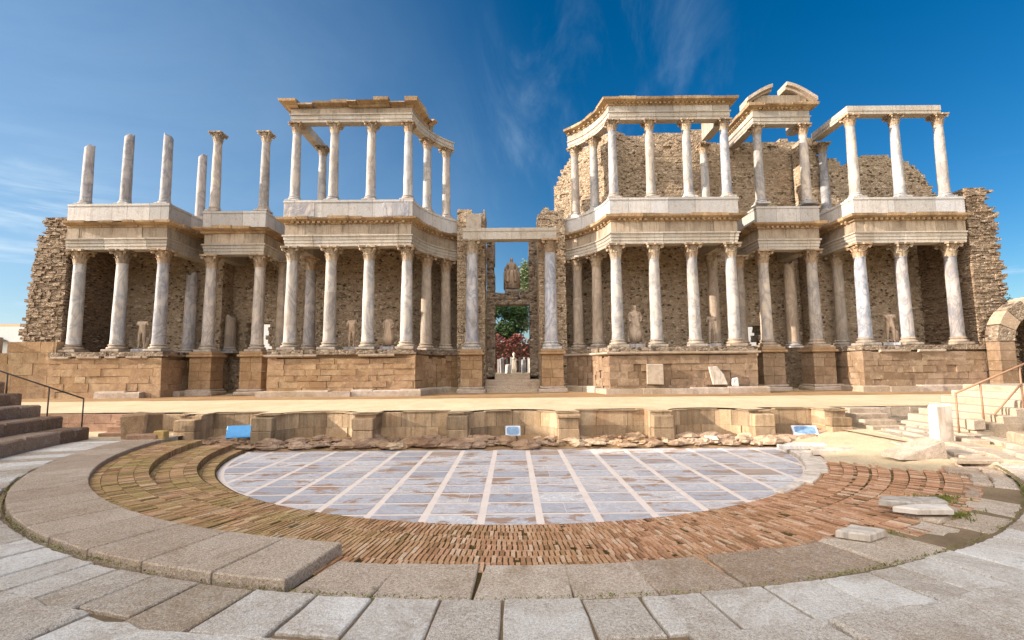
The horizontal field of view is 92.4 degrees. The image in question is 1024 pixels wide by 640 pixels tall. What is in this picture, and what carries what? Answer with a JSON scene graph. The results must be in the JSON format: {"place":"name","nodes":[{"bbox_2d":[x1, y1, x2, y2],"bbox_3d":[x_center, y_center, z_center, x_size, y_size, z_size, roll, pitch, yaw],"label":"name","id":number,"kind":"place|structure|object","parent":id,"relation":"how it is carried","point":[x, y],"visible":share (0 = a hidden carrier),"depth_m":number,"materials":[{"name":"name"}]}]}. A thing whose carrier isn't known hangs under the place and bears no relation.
{"place":"outdoors","nodes":[
{"label":"outdoors","id":0,"kind":"place"},
{"bbox_2d":[89,432,182,438],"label":"side pavement","id":1,"kind":"structure","parent":0,"point":[93,435],"depth_m":16.20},
{"bbox_2d":[40,413,129,431],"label":"stage edge wall","id":2,"kind":"structure","parent":1,"relation":"on","point":[97,422],"depth_m":17.45,"materials":[{"name":"stone"}]},
{"bbox_2d":[120,412,162,438],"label":"stone block","id":3,"kind":"structure","parent":1,"relation":"on","point":[140,422],"depth_m":15.31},
{"bbox_2d":[40,372,856,452],"bbox_3d":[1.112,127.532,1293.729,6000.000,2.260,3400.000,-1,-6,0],"label":"ground","id":4,"kind":"structure","parent":0,"point":[531,377],"depth_m":31.98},
{"bbox_2d":[486,306,528,343],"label":"tree","id":5,"kind":"object","parent":4,"relation":"on","point":[516,315],"visible":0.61,"depth_m":51.19,"materials":[{"name":"green plant"}]},
{"bbox_2d":[487,333,538,372],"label":"hedge","id":6,"kind":"object","parent":4,"relation":"on","point":[508,349],"visible":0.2,"depth_m":47.77,"materials":[{"name":"red plant"}]},
{"bbox_2d":[841,407,903,429],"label":"stairs","id":7,"kind":"structure","parent":4,"relation":"on","point":[872,418],"depth_m":16.76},
{"bbox_2d":[21,388,951,413],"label":"stage floor","id":8,"kind":"structure","parent":0,"point":[544,403],"depth_m":20.38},
{"bbox_2d":[0,217,115,398],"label":"rubble tower","id":9,"kind":"structure","parent":8,"relation":"on","point":[43,333],"depth_m":28.48,"materials":[{"name":"stone"}]},
{"bbox_2d":[125,252,233,392],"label":"rubble wall","id":10,"kind":"structure","parent":8,"relation":"on","point":[142,274],"depth_m":32.05,"materials":[{"name":"stone"}]},
{"bbox_2d":[184,352,226,395],"bbox_3d":[-18.469,3.258,29.564,1.788,2.635,1.650,-1,-6,0],"label":"pedestal","id":11,"kind":"object","parent":8,"relation":"on","point":[205,377],"visible":1,"depth_m":29.05,"materials":[{"name":"stone"}]},
{"bbox_2d":[193,254,224,351],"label":"column","id":12,"kind":"structure","parent":11,"relation":"on","point":[208,319],"depth_m":29.83,"materials":[{"name":"stone"}]},
{"bbox_2d":[233,351,267,395],"bbox_3d":[-15.476,3.224,29.563,1.782,2.620,1.703,-1,-6,0],"label":"pedestal","id":13,"kind":"object","parent":8,"relation":"on","point":[253,376],"visible":0.86,"depth_m":29.01,"materials":[{"name":"stone"}]},
{"bbox_2d":[244,253,272,351],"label":"column","id":14,"kind":"structure","parent":13,"relation":"on","point":[261,260],"depth_m":29.83,"materials":[{"name":"stone"}]},
{"bbox_2d":[191,211,286,265],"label":"entablature","id":15,"kind":"structure","parent":14,"relation":"on","point":[234,238],"depth_m":30.11,"materials":[{"name":"stone"}]},
{"bbox_2d":[204,131,228,210],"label":"column","id":16,"kind":"structure","parent":15,"relation":"on","point":[218,137],"depth_m":30.69,"materials":[{"name":"stone"}]},
{"bbox_2d":[253,130,275,213],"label":"column","id":17,"kind":"structure","parent":15,"relation":"on","point":[267,136],"depth_m":30.68,"materials":[{"name":"stone"}]},
{"bbox_2d":[228,255,305,392],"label":"rubble wall","id":18,"kind":"structure","parent":8,"relation":"on","point":[243,292],"depth_m":33.23,"materials":[{"name":"stone"}]},
{"bbox_2d":[272,260,286,349],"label":"column","id":19,"kind":"structure","parent":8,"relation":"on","point":[281,269],"depth_m":31.80,"materials":[{"name":"stone"}]},
{"bbox_2d":[255,349,465,397],"bbox_3d":[-8.160,3.218,30.178,11.560,2.607,7.319,-1,-6,0],"label":"podium","id":20,"kind":"object","parent":8,"relation":"on","point":[353,373],"visible":0.88,"depth_m":27.05,"materials":[{"name":"stone"}]},
{"bbox_2d":[276,246,304,349],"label":"column","id":21,"kind":"structure","parent":20,"relation":"on","point":[290,317],"depth_m":28.03,"materials":[{"name":"stone"}]},
{"bbox_2d":[275,199,457,262],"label":"entablature","id":22,"kind":"structure","parent":21,"relation":"on","point":[311,226],"depth_m":28.31,"materials":[{"name":"stone"}]},
{"bbox_2d":[285,121,306,200],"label":"column","id":23,"kind":"structure","parent":22,"relation":"on","point":[298,127],"depth_m":28.87,"materials":[{"name":"stone"}]},
{"bbox_2d":[323,121,343,199],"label":"column","id":24,"kind":"structure","parent":22,"relation":"on","point":[335,127],"depth_m":28.87,"materials":[{"name":"stone"}]},
{"bbox_2d":[361,120,379,199],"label":"column","id":25,"kind":"structure","parent":22,"relation":"on","point":[373,127],"depth_m":28.87,"materials":[{"name":"stone"}]},
{"bbox_2d":[399,120,416,201],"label":"column","id":26,"kind":"structure","parent":22,"relation":"on","point":[409,126],"depth_m":28.86,"materials":[{"name":"stone"}]},
{"bbox_2d":[419,137,435,213],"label":"column","id":27,"kind":"structure","parent":22,"relation":"on","point":[427,142],"depth_m":31.06,"materials":[{"name":"stone"}]},
{"bbox_2d":[438,146,454,218],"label":"column","id":28,"kind":"structure","parent":22,"relation":"on","point":[446,151],"depth_m":32.38,"materials":[{"name":"stone"}]},
{"bbox_2d":[278,96,453,150],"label":"entablature","id":29,"kind":"structure","parent":28,"relation":"on","point":[383,110],"depth_m":29.05,"materials":[{"name":"stone"}]},
{"bbox_2d":[300,256,322,349],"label":"column","id":30,"kind":"structure","parent":20,"relation":"on","point":[311,264],"depth_m":30.77,"materials":[{"name":"stone"}]},
{"bbox_2d":[316,245,343,349],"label":"column","id":31,"kind":"structure","parent":20,"relation":"on","point":[331,255],"depth_m":28.02,"materials":[{"name":"stone"}]},
{"bbox_2d":[356,245,380,349],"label":"column","id":32,"kind":"structure","parent":20,"relation":"on","point":[369,255],"depth_m":28.01,"materials":[{"name":"stone"}]},
{"bbox_2d":[395,245,417,348],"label":"column","id":33,"kind":"structure","parent":20,"relation":"on","point":[406,318],"depth_m":28.00,"materials":[{"name":"stone"}]},
{"bbox_2d":[415,253,437,350],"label":"column","id":34,"kind":"structure","parent":20,"relation":"on","point":[426,259],"depth_m":30.21,"materials":[{"name":"stone"}]},
{"bbox_2d":[435,258,456,350],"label":"column","id":35,"kind":"structure","parent":20,"relation":"on","point":[446,264],"depth_m":31.54,"materials":[{"name":"stone"}]},
{"bbox_2d":[315,249,456,349],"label":"rubble wall","id":36,"kind":"structure","parent":8,"relation":"on","point":[387,285],"depth_m":32.30,"materials":[{"name":"stone"}]},
{"bbox_2d":[456,350,486,393],"bbox_3d":[-2.440,3.131,29.755,1.759,2.625,1.667,-1,-6,0],"label":"pedestal","id":37,"kind":"object","parent":8,"relation":"on","point":[471,380],"visible":0.99,"depth_m":29.19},
{"bbox_2d":[462,238,481,349],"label":"column","id":38,"kind":"structure","parent":37,"relation":"on","point":[472,342],"depth_m":30.00,"materials":[{"name":"stone"}]},
{"bbox_2d":[463,227,556,241],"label":"lintel","id":39,"kind":"structure","parent":38,"relation":"on","point":[537,234],"depth_m":30.27,"materials":[{"name":"stone"}]},
{"bbox_2d":[457,209,495,386],"bbox_3d":[-2.346,-1.197,33.068,2.374,11.840,3.262,-1,-6,0],"label":"doorway pier","id":40,"kind":"structure","parent":8,"relation":"on","point":[487,314],"depth_m":31.81,"materials":[{"name":"stone"}]},
{"bbox_2d":[22,390,950,401],"bbox_3d":[0.036,4.082,26.668,56.000,0.001,5.124,-1,-6,0],"label":"earth strip","id":41,"kind":"object","parent":8,"relation":"on","point":[490,395],"visible":0.63,"depth_m":25.76,"materials":[{"name":"soil"}]},
{"bbox_2d":[46,352,189,398],"bbox_3d":[-22.518,3.292,29.587,6.725,2.592,5.504,-1,-6,0],"label":"podium","id":42,"kind":"object","parent":41,"relation":"on","point":[97,375],"visible":0.81,"depth_m":27.34,"materials":[{"name":"stone"}]},
{"bbox_2d":[57,249,96,352],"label":"column","id":43,"kind":"structure","parent":42,"relation":"on","point":[80,258],"depth_m":28.36,"materials":[{"name":"stone"}]},
{"bbox_2d":[62,203,205,262],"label":"entablature","id":44,"kind":"structure","parent":43,"relation":"on","point":[140,227],"depth_m":28.62,"materials":[{"name":"stone"}]},
{"bbox_2d":[73,144,95,203],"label":"broken column","id":45,"kind":"structure","parent":44,"relation":"on","point":[86,189],"depth_m":29.12,"materials":[{"name":"stone"}]},
{"bbox_2d":[113,134,134,203],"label":"broken column","id":46,"kind":"structure","parent":44,"relation":"on","point":[125,197],"depth_m":29.15,"materials":[{"name":"stone"}]},
{"bbox_2d":[154,133,173,203],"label":"broken column","id":47,"kind":"structure","parent":44,"relation":"on","point":[166,174],"depth_m":29.14,"materials":[{"name":"stone"}]},
{"bbox_2d":[100,248,138,351],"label":"column","id":48,"kind":"structure","parent":42,"relation":"on","point":[123,256],"depth_m":28.36,"materials":[{"name":"stone"}]},
{"bbox_2d":[143,248,178,351],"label":"column","id":49,"kind":"structure","parent":42,"relation":"on","point":[160,313],"depth_m":28.35,"materials":[{"name":"stone"}]},
{"bbox_2d":[175,272,197,352],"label":"broken column","id":50,"kind":"structure","parent":42,"relation":"on","point":[189,325],"depth_m":30.97,"materials":[{"name":"stone"}]},
{"bbox_2d":[485,373,539,391],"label":"doorway steps","id":51,"kind":"structure","parent":8,"relation":"on","point":[512,382],"depth_m":31.17,"materials":[{"name":"stone"}]},
{"bbox_2d":[528,207,567,385],"bbox_3d":[2.346,-1.282,33.073,2.318,11.930,3.263,-1,-6,0],"label":"doorway pier","id":52,"kind":"structure","parent":8,"relation":"on","point":[546,217],"depth_m":31.89,"materials":[{"name":"stone"}]},
{"bbox_2d":[537,349,567,392],"bbox_3d":[2.412,3.097,29.767,1.758,2.638,1.643,-1,-6,0],"label":"pedestal","id":53,"kind":"object","parent":8,"relation":"on","point":[552,374],"visible":0.99,"depth_m":29.19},
{"bbox_2d":[540,238,561,348],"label":"column","id":54,"kind":"structure","parent":53,"relation":"on","point":[549,245],"depth_m":29.99,"materials":[{"name":"stone"}]},
{"bbox_2d":[554,129,708,347],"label":"rubble wall","id":55,"kind":"structure","parent":8,"relation":"on","point":[631,161],"depth_m":32.89,"materials":[{"name":"stone"}]},
{"bbox_2d":[563,346,770,393],"bbox_3d":[8.249,3.075,30.191,11.593,2.607,7.292,-1,-6,0],"label":"podium","id":56,"kind":"object","parent":8,"relation":"on","point":[614,370],"visible":0.84,"depth_m":27.07,"materials":[{"name":"stone"}]},
{"bbox_2d":[566,256,587,349],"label":"column","id":57,"kind":"structure","parent":56,"relation":"on","point":[576,263],"depth_m":31.53,"materials":[{"name":"stone"}]},
{"bbox_2d":[585,251,607,348],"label":"column","id":58,"kind":"structure","parent":56,"relation":"on","point":[595,257],"depth_m":30.21,"materials":[{"name":"stone"}]},
{"bbox_2d":[605,243,628,346],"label":"column","id":59,"kind":"structure","parent":56,"relation":"on","point":[617,318],"depth_m":28.01,"materials":[{"name":"stone"}]},
{"bbox_2d":[564,197,747,261],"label":"entablature","id":60,"kind":"structure","parent":59,"relation":"on","point":[710,223],"depth_m":28.32,"materials":[{"name":"stone"}]},
{"bbox_2d":[566,145,582,217],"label":"column","id":61,"kind":"structure","parent":60,"relation":"on","point":[574,150],"depth_m":32.40,"materials":[{"name":"stone"}]},
{"bbox_2d":[563,95,738,147],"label":"entablature","id":62,"kind":"structure","parent":61,"relation":"on","point":[706,111],"depth_m":29.06,"materials":[{"name":"stone"}]},
{"bbox_2d":[585,135,601,211],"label":"column","id":63,"kind":"structure","parent":60,"relation":"on","point":[592,141],"depth_m":31.06,"materials":[{"name":"stone"}]},
{"bbox_2d":[604,118,621,199],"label":"column","id":64,"kind":"structure","parent":60,"relation":"on","point":[610,125],"depth_m":28.85,"materials":[{"name":"stone"}]},
{"bbox_2d":[640,118,659,196],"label":"column","id":65,"kind":"structure","parent":60,"relation":"on","point":[647,124],"depth_m":28.87,"materials":[{"name":"stone"}]},
{"bbox_2d":[676,118,697,196],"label":"column","id":66,"kind":"structure","parent":60,"relation":"on","point":[684,124],"depth_m":28.87,"materials":[{"name":"stone"}]},
{"bbox_2d":[714,117,736,196],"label":"column","id":67,"kind":"structure","parent":60,"relation":"on","point":[722,124],"depth_m":28.87,"materials":[{"name":"stone"}]},
{"bbox_2d":[642,242,668,346],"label":"column","id":68,"kind":"structure","parent":56,"relation":"on","point":[656,327],"depth_m":28.02,"materials":[{"name":"stone"}]},
{"bbox_2d":[679,242,707,346],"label":"column","id":69,"kind":"structure","parent":56,"relation":"on","point":[691,252],"depth_m":28.02,"materials":[{"name":"stone"}]},
{"bbox_2d":[701,253,722,345],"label":"column","id":70,"kind":"structure","parent":56,"relation":"on","point":[711,260],"depth_m":30.81,"materials":[{"name":"stone"}]},
{"bbox_2d":[717,242,747,345],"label":"column","id":71,"kind":"structure","parent":56,"relation":"on","point":[729,249],"depth_m":28.03,"materials":[{"name":"stone"}]},
{"bbox_2d":[736,255,750,345],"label":"column","id":72,"kind":"structure","parent":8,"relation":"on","point":[740,260],"depth_m":31.29,"materials":[{"name":"stone"}]},
{"bbox_2d":[707,139,806,387],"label":"rubble wall","id":73,"kind":"structure","parent":8,"relation":"on","point":[778,172],"depth_m":34.03,"materials":[{"name":"stone"}]},
{"bbox_2d":[756,347,792,390],"bbox_3d":[15.525,2.957,29.569,1.794,2.626,1.686,-1,-6,0],"label":"pedestal","id":74,"kind":"object","parent":8,"relation":"on","point":[771,369],"visible":0.77,"depth_m":29.02,"materials":[{"name":"stone"}]},
{"bbox_2d":[750,249,780,346],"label":"column","id":75,"kind":"structure","parent":74,"relation":"on","point":[765,307],"depth_m":29.83,"materials":[{"name":"stone"}]},
{"bbox_2d":[736,206,828,261],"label":"entablature","id":76,"kind":"structure","parent":75,"relation":"on","point":[787,233],"depth_m":30.11,"materials":[{"name":"stone"}]},
{"bbox_2d":[747,123,770,206],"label":"column","id":77,"kind":"structure","parent":76,"relation":"on","point":[755,129],"depth_m":30.69,"materials":[{"name":"stone"}]},
{"bbox_2d":[728,81,819,148],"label":"entablature","id":78,"kind":"structure","parent":77,"relation":"on","point":[789,106],"depth_m":30.92,"materials":[{"name":"stone"}]},
{"bbox_2d":[792,123,817,205],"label":"column","id":79,"kind":"structure","parent":76,"relation":"on","point":[801,130],"depth_m":30.70,"materials":[{"name":"stone"}]},
{"bbox_2d":[783,261,803,347],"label":"broken column","id":80,"kind":"structure","parent":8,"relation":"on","point":[792,323],"depth_m":31.47,"materials":[{"name":"stone"}]},
{"bbox_2d":[798,346,841,390],"bbox_3d":[18.530,2.930,29.552,1.758,2.627,1.686,-1,-6,0],"label":"pedestal","id":81,"kind":"object","parent":8,"relation":"on","point":[821,375],"visible":1,"depth_m":29.04,"materials":[{"name":"stone"}]},
{"bbox_2d":[798,248,830,346],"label":"column","id":82,"kind":"structure","parent":81,"relation":"on","point":[810,256],"depth_m":29.84,"materials":[{"name":"stone"}]},
{"bbox_2d":[792,138,936,366],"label":"rubble wall","id":83,"kind":"structure","parent":8,"relation":"on","point":[875,174],"depth_m":32.23,"materials":[{"name":"stone"}]},
{"bbox_2d":[833,344,989,391],"bbox_3d":[22.875,2.889,29.586,7.519,2.609,5.507,-1,-6,0],"label":"podium","id":84,"kind":"object","parent":8,"relation":"on","point":[889,368],"visible":0.73,"depth_m":27.35,"materials":[{"name":"stone"}]},
{"bbox_2d":[824,252,851,346],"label":"column","id":85,"kind":"structure","parent":84,"relation":"on","point":[840,307],"depth_m":30.84,"materials":[{"name":"stone"}]},
{"bbox_2d":[844,242,881,345],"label":"column","id":86,"kind":"structure","parent":84,"relation":"on","point":[863,309],"depth_m":28.35,"materials":[{"name":"stone"}]},
{"bbox_2d":[818,196,970,256],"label":"entablature","id":87,"kind":"structure","parent":86,"relation":"on","point":[880,221],"depth_m":28.62,"materials":[{"name":"stone"}]},
{"bbox_2d":[812,141,831,212],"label":"column","id":88,"kind":"structure","parent":87,"relation":"on","point":[821,147],"depth_m":32.08,"materials":[{"name":"stone"}]},
{"bbox_2d":[838,113,867,200],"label":"column","id":89,"kind":"structure","parent":87,"relation":"on","point":[848,120],"depth_m":29.20,"materials":[{"name":"stone"}]},
{"bbox_2d":[811,105,940,140],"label":"beam","id":90,"kind":"structure","parent":89,"relation":"on","point":[827,128],"depth_m":29.35,"materials":[{"name":"stone"}]},
{"bbox_2d":[881,113,912,196],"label":"column","id":91,"kind":"structure","parent":87,"relation":"on","point":[892,120],"depth_m":29.21,"materials":[{"name":"stone"}]},
{"bbox_2d":[925,112,957,196],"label":"column","id":92,"kind":"structure","parent":87,"relation":"on","point":[936,119],"depth_m":29.22,"materials":[{"name":"stone"}]},
{"bbox_2d":[884,242,923,344],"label":"column","id":93,"kind":"structure","parent":84,"relation":"on","point":[904,306],"depth_m":28.36,"materials":[{"name":"stone"}]},
{"bbox_2d":[933,241,974,344],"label":"column","id":94,"kind":"structure","parent":84,"relation":"on","point":[957,333],"depth_m":28.37,"materials":[{"name":"stone"}]},
{"bbox_2d":[917,187,1022,382],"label":"rubble tower","id":95,"kind":"structure","parent":8,"relation":"on","point":[981,265],"depth_m":28.70,"materials":[{"name":"stone"}]},
{"bbox_2d":[985,297,1023,383],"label":"stone arch","id":96,"kind":"structure","parent":8,"relation":"on","point":[1005,321],"depth_m":26.74,"materials":[{"name":"stone"}]},
{"bbox_2d":[185,428,822,451],"bbox_3d":[0.217,3.966,16.360,23.182,0.444,1.766,-1,-6,0],"label":"stone rubble","id":97,"kind":"object","parent":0,"point":[476,440],"visible":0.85,"depth_m":15.90,"materials":[{"name":"stone"}]},
{"bbox_2d":[162,407,852,443],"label":"stage front wall","id":98,"kind":"structure","parent":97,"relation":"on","point":[669,424],"depth_m":17.27,"materials":[{"name":"stone"}]},
{"bbox_2d":[216,447,804,524],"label":"orchestra floor","id":99,"kind":"structure","parent":0,"point":[484,502],"depth_m":11.24,"materials":[{"name":"white stone"}]},
{"bbox_2d":[224,447,802,524],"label":"marble tiles","id":100,"kind":"object","parent":99,"relation":"on","point":[517,463],"visible":0.91,"depth_m":11.22,"materials":[{"name":"stone"}]},
{"bbox_2d":[774,444,827,494],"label":"marble kerb","id":101,"kind":"structure","parent":99,"relation":"on","point":[815,466],"depth_m":11.80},
{"bbox_2d":[0,438,1023,639],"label":"paving","id":102,"kind":"structure","parent":0,"point":[975,591],"depth_m":4.35,"materials":[{"name":"stone"}]},
{"bbox_2d":[0,381,88,458],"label":"seating bank","id":103,"kind":"structure","parent":102,"relation":"on","point":[25,428],"depth_m":14.26,"materials":[{"name":"stone"}]},
{"bbox_2d":[0,465,1023,639],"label":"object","id":104,"kind":"structure","parent":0,"point":[990,493],"depth_m":6.29,"materials":[{"name":"stone"}]},
{"bbox_2d":[928,404,953,441],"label":"upright slab","id":105,"kind":"structure","parent":104,"relation":"on","point":[940,416],"depth_m":13.34,"materials":[{"name":"white stone"}]},
{"bbox_2d":[0,0,1023,343],"label":"sky","id":106,"kind":"structure","parent":0,"point":[502,81],"materials":[{"name":"blue"}]},
{"bbox_2d":[5,436,1020,600],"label":"ring paving","id":107,"kind":"structure","parent":0,"point":[62,503],"depth_m":5.52,"materials":[{"name":"stone"}]},
{"bbox_2d":[0,467,1023,599],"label":"moss","id":108,"kind":"object","parent":107,"relation":"on","point":[945,497],"visible":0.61,"depth_m":5.84,"materials":[{"name":"plant"}]},
{"bbox_2d":[835,524,886,541],"bbox_3d":[4.384,2.677,6.167,0.544,0.090,0.350,3,-7,-33],"label":"marble fragment","id":109,"kind":"object","parent":107,"relation":"on","point":[859,533],"visible":1,"depth_m":6.10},
{"bbox_2d":[89,440,982,599],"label":"brick paving","id":110,"kind":"structure","parent":0,"point":[202,508],"depth_m":7.51,"materials":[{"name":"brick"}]},
{"bbox_2d":[792,431,1007,475],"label":"sandy bank","id":111,"kind":"structure","parent":0,"point":[868,448],"depth_m":12.97,"materials":[{"name":"sand"}]},
{"bbox_2d":[881,436,947,459],"bbox_3d":[9.517,3.033,11.628,1.120,0.450,0.650,-1,-6,0],"label":"wedge block","id":112,"kind":"object","parent":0,"point":[924,448],"depth_m":11.40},
{"bbox_2d":[847,423,1023,467],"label":"side pavement","id":113,"kind":"structure","parent":0,"point":[875,433],"depth_m":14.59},
{"bbox_2d":[897,383,1023,437],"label":"side stairs","id":114,"kind":"structure","parent":113,"relation":"on","point":[1008,416],"depth_m":15.26,"materials":[{"name":"stone"}]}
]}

